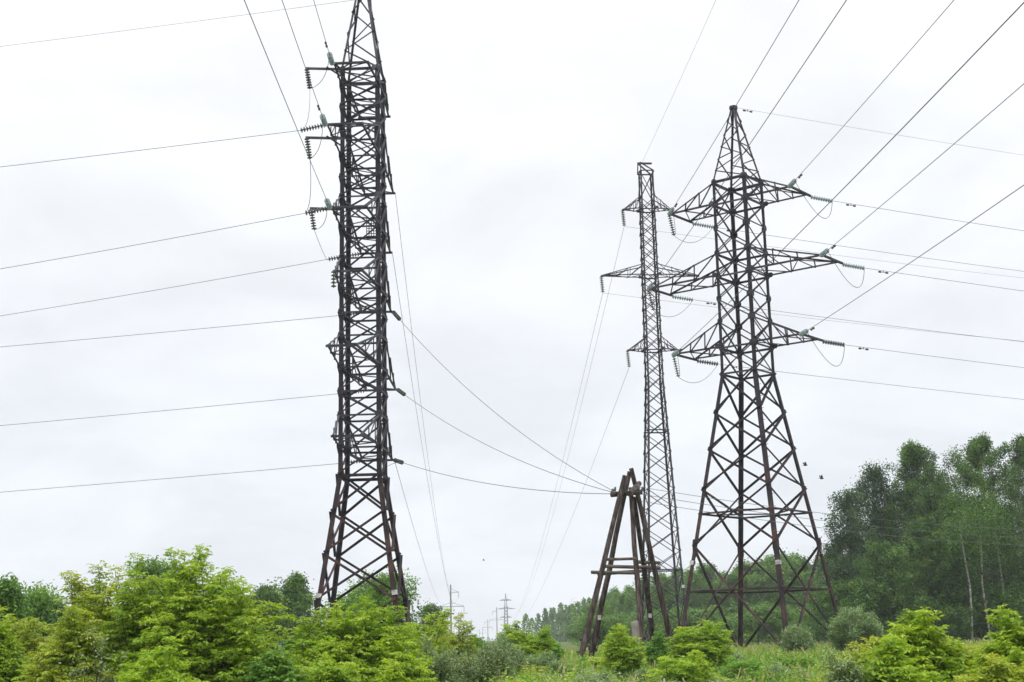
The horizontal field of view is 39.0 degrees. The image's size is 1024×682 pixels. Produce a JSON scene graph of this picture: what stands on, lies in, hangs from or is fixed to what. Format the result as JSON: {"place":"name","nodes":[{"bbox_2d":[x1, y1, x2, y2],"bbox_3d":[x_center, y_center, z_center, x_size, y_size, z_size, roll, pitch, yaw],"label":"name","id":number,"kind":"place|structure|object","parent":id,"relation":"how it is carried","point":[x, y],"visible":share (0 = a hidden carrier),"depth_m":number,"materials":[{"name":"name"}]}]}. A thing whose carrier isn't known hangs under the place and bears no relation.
{"place":"outdoors","nodes":[
{"label":"outdoors","id":0,"kind":"place"},
{"bbox_2d":[0,0,1023,640],"label":"sky","id":1,"kind":"structure","parent":0,"point":[517,132],"materials":[{"name":"white"}]},
{"bbox_2d":[278,637,993,681],"bbox_3d":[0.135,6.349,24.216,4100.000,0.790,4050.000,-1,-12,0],"label":"ground","id":2,"kind":"structure","parent":0,"point":[564,645],"depth_m":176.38,"materials":[{"name":"green plant"}]},
{"bbox_2d":[0,605,33,681],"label":"leafy bush","id":3,"kind":"object","parent":2,"relation":"on","point":[11,660],"visible":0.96,"depth_m":24.38,"materials":[{"name":"green plant"}]},
{"bbox_2d":[0,572,36,639],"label":"broadleaf tree","id":4,"kind":"object","parent":2,"relation":"on","point":[11,591],"visible":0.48,"depth_m":45.08,"materials":[{"name":"green plant"}]},
{"bbox_2d":[2,617,58,680],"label":"leafy bush","id":5,"kind":"object","parent":2,"relation":"on","point":[30,643],"visible":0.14,"depth_m":26.26,"materials":[{"name":"green plant"}]},
{"bbox_2d":[17,579,71,656],"bbox_3d":[-20.001,12.199,60.751,4.624,4.360,3.525,8,-15,-39],"label":"broadleaf tree","id":6,"kind":"object","parent":2,"relation":"on","point":[44,604],"visible":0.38,"depth_m":60.57,"materials":[{"name":"green plant"}]},
{"bbox_2d":[11,602,127,681],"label":"leafy bush","id":7,"kind":"object","parent":2,"relation":"on","point":[66,651],"visible":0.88,"depth_m":20.99,"materials":[{"name":"green plant"}]},
{"bbox_2d":[58,620,110,681],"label":"pale sapling","id":8,"kind":"object","parent":2,"relation":"on","point":[84,674],"visible":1,"depth_m":19.92,"materials":[{"name":"green plant"}]},
{"bbox_2d":[39,560,158,672],"bbox_3d":[-6.217,4.879,22.401,2.608,2.941,2.205,-1,-12,0],"label":"leafy bush","id":9,"kind":"object","parent":2,"relation":"on","point":[99,598],"visible":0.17,"depth_m":22.41,"materials":[{"name":"green plant"}]},
{"bbox_2d":[83,635,128,681],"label":"pale sapling","id":10,"kind":"object","parent":2,"relation":"on","point":[101,662],"visible":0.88,"depth_m":20.26,"materials":[{"name":"green plant"}]},
{"bbox_2d":[118,555,195,612],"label":"broadleaf tree","id":11,"kind":"object","parent":2,"relation":"on","point":[152,567],"visible":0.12,"depth_m":68.89,"materials":[{"name":"green plant"}]},
{"bbox_2d":[113,636,209,681],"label":"leafy bush","id":12,"kind":"object","parent":2,"relation":"on","point":[154,667],"visible":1,"depth_m":18.93,"materials":[{"name":"green plant"}]},
{"bbox_2d":[94,544,299,681],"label":"leafy bush","id":13,"kind":"object","parent":2,"relation":"on","point":[222,642],"visible":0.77,"depth_m":21.28,"materials":[{"name":"green plant"}]},
{"bbox_2d":[237,648,311,681],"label":"leafy bush","id":14,"kind":"object","parent":2,"relation":"on","point":[275,668],"visible":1,"depth_m":19.38,"materials":[{"name":"green plant"}]},
{"bbox_2d":[245,579,312,650],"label":"broadleaf tree","id":15,"kind":"object","parent":2,"relation":"on","point":[266,593],"visible":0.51,"depth_m":102.53,"materials":[{"name":"green plant"}]},
{"bbox_2d":[272,570,327,649],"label":"broadleaf tree","id":16,"kind":"object","parent":2,"relation":"on","point":[295,595],"visible":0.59,"depth_m":105.87,"materials":[{"name":"green plant"}]},
{"bbox_2d":[292,651,370,681],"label":"leafy bush","id":17,"kind":"object","parent":2,"relation":"on","point":[322,671],"visible":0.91,"depth_m":19.78,"materials":[{"name":"green plant"}]},
{"bbox_2d":[300,0,411,641],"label":"lattice pylon","id":18,"kind":"object","parent":2,"relation":"on","point":[381,223],"visible":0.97,"depth_m":79.26,"materials":[{"name":"metal"}]},
{"bbox_2d":[6,463,337,491],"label":"power line wire","id":19,"kind":"object","parent":18,"relation":"attached to","point":[169,478],"visible":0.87,"depth_m":85.07,"materials":[{"name":"metal"}]},
{"bbox_2d":[244,0,326,199],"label":"power line wire","id":20,"kind":"object","parent":18,"relation":"attached to","point":[282,93],"visible":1,"depth_m":57.22,"materials":[{"name":"metal"}]},
{"bbox_2d":[285,594,433,681],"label":"leafy bush","id":21,"kind":"object","parent":2,"relation":"on","point":[340,641],"visible":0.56,"depth_m":22.78,"materials":[{"name":"green plant"}]},
{"bbox_2d":[326,566,436,636],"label":"broadleaf tree","id":22,"kind":"object","parent":2,"relation":"on","point":[381,598],"visible":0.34,"depth_m":82.25,"materials":[{"name":"green plant"}]},
{"bbox_2d":[369,646,437,681],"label":"leafy bush","id":23,"kind":"object","parent":2,"relation":"on","point":[409,670],"visible":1,"depth_m":20.37,"materials":[{"name":"green plant"}]},
{"bbox_2d":[396,607,455,661],"bbox_3d":[-2.161,7.263,33.234,1.871,2.234,1.685,3,-12,-17],"label":"leafy bush","id":24,"kind":"object","parent":2,"relation":"on","point":[432,630],"visible":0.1,"depth_m":33.45,"materials":[{"name":"green plant"}]},
{"bbox_2d":[413,603,453,639],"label":"broadleaf tree","id":25,"kind":"object","parent":2,"relation":"on","point":[435,608],"visible":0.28,"depth_m":146.91,"materials":[{"name":"green plant"}]},
{"bbox_2d":[406,632,464,681],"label":"sage plant","id":26,"kind":"object","parent":2,"relation":"on","point":[440,669],"visible":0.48,"depth_m":23.30,"materials":[{"name":"green plant"}]},
{"bbox_2d":[433,612,479,669],"bbox_3d":[-1.462,7.688,35.215,1.811,2.106,1.533,-1,-12,0],"label":"leafy bush","id":27,"kind":"object","parent":2,"relation":"on","point":[459,642],"visible":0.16,"depth_m":35.11,"materials":[{"name":"green plant"}]},
{"bbox_2d":[439,643,503,681],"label":"sage plant","id":28,"kind":"object","parent":2,"relation":"on","point":[485,665],"visible":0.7,"depth_m":25.30,"materials":[{"name":"green plant"}]},
{"bbox_2d":[473,638,519,681],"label":"bush","id":29,"kind":"object","parent":2,"relation":"on","point":[504,663],"visible":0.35,"depth_m":33.10,"materials":[{"name":"green plant"}]},
{"bbox_2d":[482,633,528,676],"bbox_3d":[-0.229,9.104,41.039,1.471,1.683,1.420,-7,-13,28],"label":"willow bush","id":30,"kind":"object","parent":2,"relation":"on","point":[518,655],"visible":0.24,"depth_m":41.02,"materials":[{"name":"green plant"}]},
{"bbox_2d":[496,620,555,659],"bbox_3d":[0.306,9.926,46.999,2.376,1.680,1.937,-1,-12,0],"label":"leafy bush","id":31,"kind":"object","parent":2,"relation":"on","point":[532,645],"visible":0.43,"depth_m":46.77,"materials":[{"name":"green plant"}]},
{"bbox_2d":[523,649,559,671],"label":"weed clump","id":32,"kind":"object","parent":2,"relation":"on","point":[542,659],"visible":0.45,"depth_m":42.12,"materials":[{"name":"green plant"}]},
{"bbox_2d":[536,636,564,662],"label":"leafy bush","id":33,"kind":"object","parent":2,"relation":"on","point":[558,651],"visible":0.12,"depth_m":48.58,"materials":[{"name":"green plant"}]},
{"bbox_2d":[520,596,598,641],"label":"distant wood","id":34,"kind":"object","parent":2,"relation":"on","point":[563,616],"visible":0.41,"depth_m":428.70,"materials":[{"name":"green plant"}]},
{"bbox_2d":[562,614,626,646],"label":"undergrowth bush","id":35,"kind":"object","parent":2,"relation":"on","point":[581,621],"visible":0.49,"depth_m":133.85,"materials":[{"name":"green plant"}]},
{"bbox_2d":[560,612,633,647],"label":"undergrowth bush","id":36,"kind":"object","parent":2,"relation":"on","point":[608,622],"visible":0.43,"depth_m":133.63,"materials":[{"name":"green plant"}]},
{"bbox_2d":[570,599,626,647],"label":"undergrowth bush","id":37,"kind":"object","parent":2,"relation":"on","point":[587,608],"visible":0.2,"depth_m":147.07,"materials":[{"name":"green plant"}]},
{"bbox_2d":[570,668,643,681],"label":"weed clump","id":38,"kind":"object","parent":2,"relation":"on","point":[584,678],"visible":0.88,"depth_m":22.44,"materials":[{"name":"green plant"}]},
{"bbox_2d":[591,623,648,679],"bbox_3d":[2.788,8.153,37.147,1.528,1.768,1.503,-1,-12,0],"label":"leafy bush","id":39,"kind":"object","parent":2,"relation":"on","point":[619,654],"visible":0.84,"depth_m":36.96,"materials":[{"name":"green plant"}]},
{"bbox_2d":[613,592,628,619],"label":"broadleaf tree","id":40,"kind":"object","parent":2,"relation":"on","point":[620,601],"visible":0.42,"depth_m":239.34,"materials":[{"name":"green plant"}]},
{"bbox_2d":[576,468,673,657],"bbox_3d":[4.890,10.007,63.854,4.761,8.722,6.431,-1,-12,0],"label":"wooden pole support","id":41,"kind":"object","parent":2,"relation":"on","point":[622,493],"visible":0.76,"depth_m":63.58,"materials":[{"name":"brown wood"}]},
{"bbox_2d":[643,487,1022,529],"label":"power line wire","id":42,"kind":"object","parent":41,"relation":"attached to","point":[823,513],"visible":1,"depth_m":73.68,"materials":[{"name":"metal"}]},
{"bbox_2d":[642,494,1023,537],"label":"power line wire","id":43,"kind":"object","parent":41,"relation":"attached to","point":[820,520],"visible":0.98,"depth_m":73.72,"materials":[{"name":"metal"}]},
{"bbox_2d":[599,162,698,643],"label":"lattice pylon","id":44,"kind":"object","parent":2,"relation":"on","point":[645,350],"visible":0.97,"depth_m":119.78,"materials":[{"name":"grey metal"}]},
{"bbox_2d":[620,611,680,642],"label":"undergrowth bush","id":45,"kind":"object","parent":2,"relation":"on","point":[645,620],"visible":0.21,"depth_m":136.91,"materials":[{"name":"green plant"}]},
{"bbox_2d":[643,629,672,668],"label":"leafy bush","id":46,"kind":"object","parent":2,"relation":"on","point":[656,650],"visible":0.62,"depth_m":42.90,"materials":[{"name":"green plant"}]},
{"bbox_2d":[651,574,675,642],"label":"broadleaf tree","id":47,"kind":"object","parent":2,"relation":"on","point":[664,579],"visible":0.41,"depth_m":201.78,"materials":[{"name":"green plant"}]},
{"bbox_2d":[644,608,709,645],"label":"undergrowth bush","id":48,"kind":"object","parent":2,"relation":"on","point":[670,615],"visible":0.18,"depth_m":149.09,"materials":[{"name":"green plant"}]},
{"bbox_2d":[643,649,720,681],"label":"leafy bush","id":49,"kind":"object","parent":2,"relation":"on","point":[695,669],"visible":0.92,"depth_m":29.07,"materials":[{"name":"green plant"}]},
{"bbox_2d":[680,570,705,608],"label":"broadleaf tree","id":50,"kind":"object","parent":2,"relation":"on","point":[694,581],"visible":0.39,"depth_m":201.65,"materials":[{"name":"green plant"}]},
{"bbox_2d":[655,604,735,640],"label":"undergrowth bush","id":51,"kind":"object","parent":2,"relation":"on","point":[693,616],"visible":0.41,"depth_m":146.37,"materials":[{"name":"green plant"}]},
{"bbox_2d":[689,575,710,610],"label":"broadleaf tree","id":52,"kind":"object","parent":2,"relation":"on","point":[700,581],"visible":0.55,"depth_m":201.31,"materials":[{"name":"green plant"}]},
{"bbox_2d":[664,618,735,669],"bbox_3d":[5.214,8.366,39.119,1.977,1.700,1.741,6,-14,-30],"label":"leafy bush","id":53,"kind":"object","parent":2,"relation":"on","point":[710,644],"visible":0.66,"depth_m":38.93,"materials":[{"name":"green plant"}]},
{"bbox_2d":[710,571,737,617],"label":"broadleaf tree","id":54,"kind":"object","parent":2,"relation":"on","point":[722,586],"visible":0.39,"depth_m":201.52,"materials":[{"name":"green plant"}]},
{"bbox_2d":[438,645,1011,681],"bbox_3d":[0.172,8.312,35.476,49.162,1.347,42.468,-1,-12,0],"label":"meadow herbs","id":55,"kind":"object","parent":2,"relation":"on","point":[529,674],"visible":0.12,"depth_m":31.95,"materials":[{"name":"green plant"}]},
{"bbox_2d":[723,569,753,641],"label":"broadleaf tree","id":56,"kind":"object","parent":2,"relation":"on","point":[735,578],"visible":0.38,"depth_m":201.33,"materials":[{"name":"green plant"}]},
{"bbox_2d":[712,655,769,681],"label":"leafy bush","id":57,"kind":"object","parent":2,"relation":"on","point":[750,665],"visible":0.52,"depth_m":32.78,"materials":[{"name":"green plant"}]},
{"bbox_2d":[725,576,762,639],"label":"broadleaf tree","id":58,"kind":"object","parent":2,"relation":"on","point":[749,594],"visible":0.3,"depth_m":201.11,"materials":[{"name":"green plant"}]},
{"bbox_2d":[744,572,765,641],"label":"broadleaf tree","id":59,"kind":"object","parent":2,"relation":"on","point":[755,580],"visible":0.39,"depth_m":201.48,"materials":[{"name":"green plant"}]},
{"bbox_2d":[647,105,864,648],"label":"lattice pylon","id":60,"kind":"object","parent":2,"relation":"on","point":[754,342],"visible":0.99,"depth_m":89.45,"materials":[{"name":"metal"}]},
{"bbox_2d":[653,0,846,283],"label":"power line wire","id":61,"kind":"object","parent":60,"relation":"attached to","point":[654,282],"visible":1,"depth_m":58.62,"materials":[{"name":"metal"}]},
{"bbox_2d":[677,2,1023,351],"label":"power line wire","id":62,"kind":"object","parent":60,"relation":"attached to","point":[680,350],"visible":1,"depth_m":47.09,"materials":[{"name":"metal"}]},
{"bbox_2d":[795,0,953,179],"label":"power line wire","id":63,"kind":"object","parent":60,"relation":"attached to","point":[800,175],"visible":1,"depth_m":69.33,"materials":[{"name":"metal"}]},
{"bbox_2d":[807,185,1023,330],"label":"power line wire","id":64,"kind":"object","parent":60,"relation":"attached to","point":[812,328],"visible":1,"depth_m":63.25,"materials":[{"name":"metal"}]},
{"bbox_2d":[827,84,1023,250],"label":"power line wire","id":65,"kind":"object","parent":60,"relation":"attached to","point":[833,246],"visible":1,"depth_m":66.09,"materials":[{"name":"metal"}]},
{"bbox_2d":[712,600,805,644],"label":"undergrowth bush","id":66,"kind":"object","parent":2,"relation":"on","point":[747,614],"visible":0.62,"depth_m":139.65,"materials":[{"name":"green plant"}]},
{"bbox_2d":[750,576,778,641],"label":"broadleaf tree","id":67,"kind":"object","parent":2,"relation":"on","point":[765,594],"visible":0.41,"depth_m":201.43,"materials":[{"name":"green plant"}]},
{"bbox_2d":[734,602,809,644],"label":"undergrowth bush","id":68,"kind":"object","parent":2,"relation":"on","point":[777,619],"visible":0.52,"depth_m":137.74,"materials":[{"name":"green plant"}]},
{"bbox_2d":[762,561,798,637],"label":"broadleaf tree","id":69,"kind":"object","parent":2,"relation":"on","point":[771,570],"visible":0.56,"depth_m":201.58,"materials":[{"name":"green plant"}]},
{"bbox_2d":[769,571,803,609],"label":"broadleaf tree","id":70,"kind":"object","parent":2,"relation":"on","point":[787,583],"visible":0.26,"depth_m":200.95,"materials":[{"name":"green plant"}]},
{"bbox_2d":[762,661,810,679],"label":"weed clump","id":71,"kind":"object","parent":2,"relation":"on","point":[777,667],"visible":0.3,"depth_m":32.67,"materials":[{"name":"green plant"}]},
{"bbox_2d":[764,653,819,673],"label":"weed clump","id":72,"kind":"object","parent":2,"relation":"on","point":[792,661],"visible":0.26,"depth_m":37.65,"materials":[{"name":"green plant"}]},
{"bbox_2d":[777,556,809,610],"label":"broadleaf tree","id":73,"kind":"object","parent":2,"relation":"on","point":[788,568],"visible":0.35,"depth_m":201.82,"materials":[{"name":"green plant"}]},
{"bbox_2d":[777,620,820,656],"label":"willow bush","id":74,"kind":"object","parent":2,"relation":"on","point":[796,638],"visible":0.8,"depth_m":64.38,"materials":[{"name":"green plant"}]},
{"bbox_2d":[796,570,818,610],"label":"broadleaf tree","id":75,"kind":"object","parent":2,"relation":"on","point":[806,577],"visible":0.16,"depth_m":201.36,"materials":[{"name":"green plant"}]},
{"bbox_2d":[787,577,870,641],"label":"undergrowth bush","id":76,"kind":"object","parent":2,"relation":"on","point":[825,594],"visible":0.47,"depth_m":110.84,"materials":[{"name":"green plant"}]},
{"bbox_2d":[811,541,853,633],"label":"aspen tree","id":77,"kind":"object","parent":2,"relation":"on","point":[829,549],"visible":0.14,"depth_m":119.47,"materials":[{"name":"green plant"}]},
{"bbox_2d":[812,638,872,681],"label":"sage plant","id":78,"kind":"object","parent":2,"relation":"on","point":[842,672],"visible":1,"depth_m":17.48,"materials":[{"name":"green plant"}]},
{"bbox_2d":[813,484,881,611],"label":"aspen tree","id":79,"kind":"object","parent":2,"relation":"on","point":[847,501],"visible":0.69,"depth_m":115.09,"materials":[{"name":"green plant"}]},
{"bbox_2d":[810,635,887,681],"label":"leafy bush","id":80,"kind":"object","parent":2,"relation":"on","point":[872,641],"visible":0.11,"depth_m":18.96,"materials":[{"name":"green plant"}]},
{"bbox_2d":[824,605,885,651],"bbox_3d":[14.459,12.144,60.671,2.754,2.580,2.582,-1,-12,0],"label":"willow bush","id":81,"kind":"object","parent":2,"relation":"on","point":[848,629],"visible":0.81,"depth_m":60.38,"materials":[{"name":"green plant"}]},
{"bbox_2d":[824,458,910,606],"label":"aspen tree","id":82,"kind":"object","parent":2,"relation":"on","point":[874,477],"visible":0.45,"depth_m":118.31,"materials":[{"name":"green plant"}]},
{"bbox_2d":[817,567,927,634],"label":"undergrowth bush","id":83,"kind":"object","parent":2,"relation":"on","point":[864,598],"visible":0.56,"depth_m":109.08,"materials":[{"name":"green plant"}]},
{"bbox_2d":[846,534,930,629],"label":"birch tree","id":84,"kind":"object","parent":2,"relation":"on","point":[881,553],"visible":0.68,"depth_m":110.68,"materials":[{"name":"green plant"}]},
{"bbox_2d":[854,633,948,681],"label":"leafy bush","id":85,"kind":"object","parent":2,"relation":"on","point":[891,665],"visible":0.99,"depth_m":17.56,"materials":[{"name":"green plant"}]},
{"bbox_2d":[860,588,947,633],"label":"undergrowth bush","id":86,"kind":"object","parent":2,"relation":"on","point":[909,596],"visible":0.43,"depth_m":109.25,"materials":[{"name":"green plant"}]},
{"bbox_2d":[878,590,954,633],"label":"undergrowth bush","id":87,"kind":"object","parent":2,"relation":"on","point":[918,603],"visible":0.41,"depth_m":108.78,"materials":[{"name":"green plant"}]},
{"bbox_2d":[880,606,973,681],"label":"leafy bush","id":88,"kind":"object","parent":2,"relation":"on","point":[930,650],"visible":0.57,"depth_m":19.14,"materials":[{"name":"green plant"}]},
{"bbox_2d":[855,438,999,613],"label":"birch tree","id":89,"kind":"object","parent":2,"relation":"on","point":[913,464],"visible":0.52,"depth_m":119.41,"materials":[{"name":"green plant"}]},
{"bbox_2d":[896,514,964,634],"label":"birch tree","id":90,"kind":"object","parent":2,"relation":"on","point":[917,544],"visible":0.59,"depth_m":113.52,"materials":[{"name":"green plant"}]},
{"bbox_2d":[896,569,985,639],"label":"undergrowth bush","id":91,"kind":"object","parent":2,"relation":"on","point":[930,584],"visible":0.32,"depth_m":111.75,"materials":[{"name":"green plant"}]},
{"bbox_2d":[929,602,983,640],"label":"undergrowth bush","id":92,"kind":"object","parent":2,"relation":"on","point":[957,625],"visible":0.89,"depth_m":108.92,"materials":[{"name":"green plant"}]},
{"bbox_2d":[916,470,1003,642],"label":"birch tree","id":93,"kind":"object","parent":2,"relation":"on","point":[961,533],"visible":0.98,"depth_m":109.97,"materials":[{"name":"green plant"}]},
{"bbox_2d":[942,635,985,674],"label":"leafy bush","id":94,"kind":"object","parent":2,"relation":"on","point":[970,652],"visible":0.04,"depth_m":20.27,"materials":[{"name":"green plant"}]},
{"bbox_2d":[923,516,1006,639],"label":"birch tree","id":95,"kind":"object","parent":2,"relation":"on","point":[975,584],"visible":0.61,"depth_m":112.02,"materials":[{"name":"green plant"}]},
{"bbox_2d":[921,431,1023,629],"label":"birch tree","id":96,"kind":"object","parent":2,"relation":"on","point":[976,458],"visible":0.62,"depth_m":116.59,"materials":[{"name":"green plant"}]},
{"bbox_2d":[954,593,1005,639],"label":"undergrowth bush","id":97,"kind":"object","parent":2,"relation":"on","point":[984,628],"visible":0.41,"depth_m":111.18,"materials":[{"name":"green plant"}]},
{"bbox_2d":[944,452,1016,640],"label":"birch tree","id":98,"kind":"object","parent":2,"relation":"on","point":[981,537],"visible":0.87,"depth_m":110.99,"materials":[{"name":"green plant"}]},
{"bbox_2d":[951,652,1023,681],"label":"leafy bush","id":99,"kind":"object","parent":2,"relation":"on","point":[999,673],"visible":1,"depth_m":17.60,"materials":[{"name":"green plant"}]},
{"bbox_2d":[959,469,1023,612],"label":"birch tree","id":100,"kind":"object","parent":2,"relation":"on","point":[997,550],"visible":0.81,"depth_m":111.98,"materials":[{"name":"green plant"}]},
{"bbox_2d":[963,577,1023,632],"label":"undergrowth bush","id":101,"kind":"object","parent":2,"relation":"on","point":[994,590],"visible":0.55,"depth_m":110.59,"materials":[{"name":"green plant"}]},
{"bbox_2d":[966,604,1023,676],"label":"leafy bush","id":102,"kind":"object","parent":2,"relation":"on","point":[1008,640],"visible":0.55,"depth_m":19.08,"materials":[{"name":"green plant"}]},
{"bbox_2d":[991,432,1023,600],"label":"birch tree","id":103,"kind":"object","parent":2,"relation":"on","point":[1018,445],"visible":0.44,"depth_m":119.74,"materials":[{"name":"green plant"}]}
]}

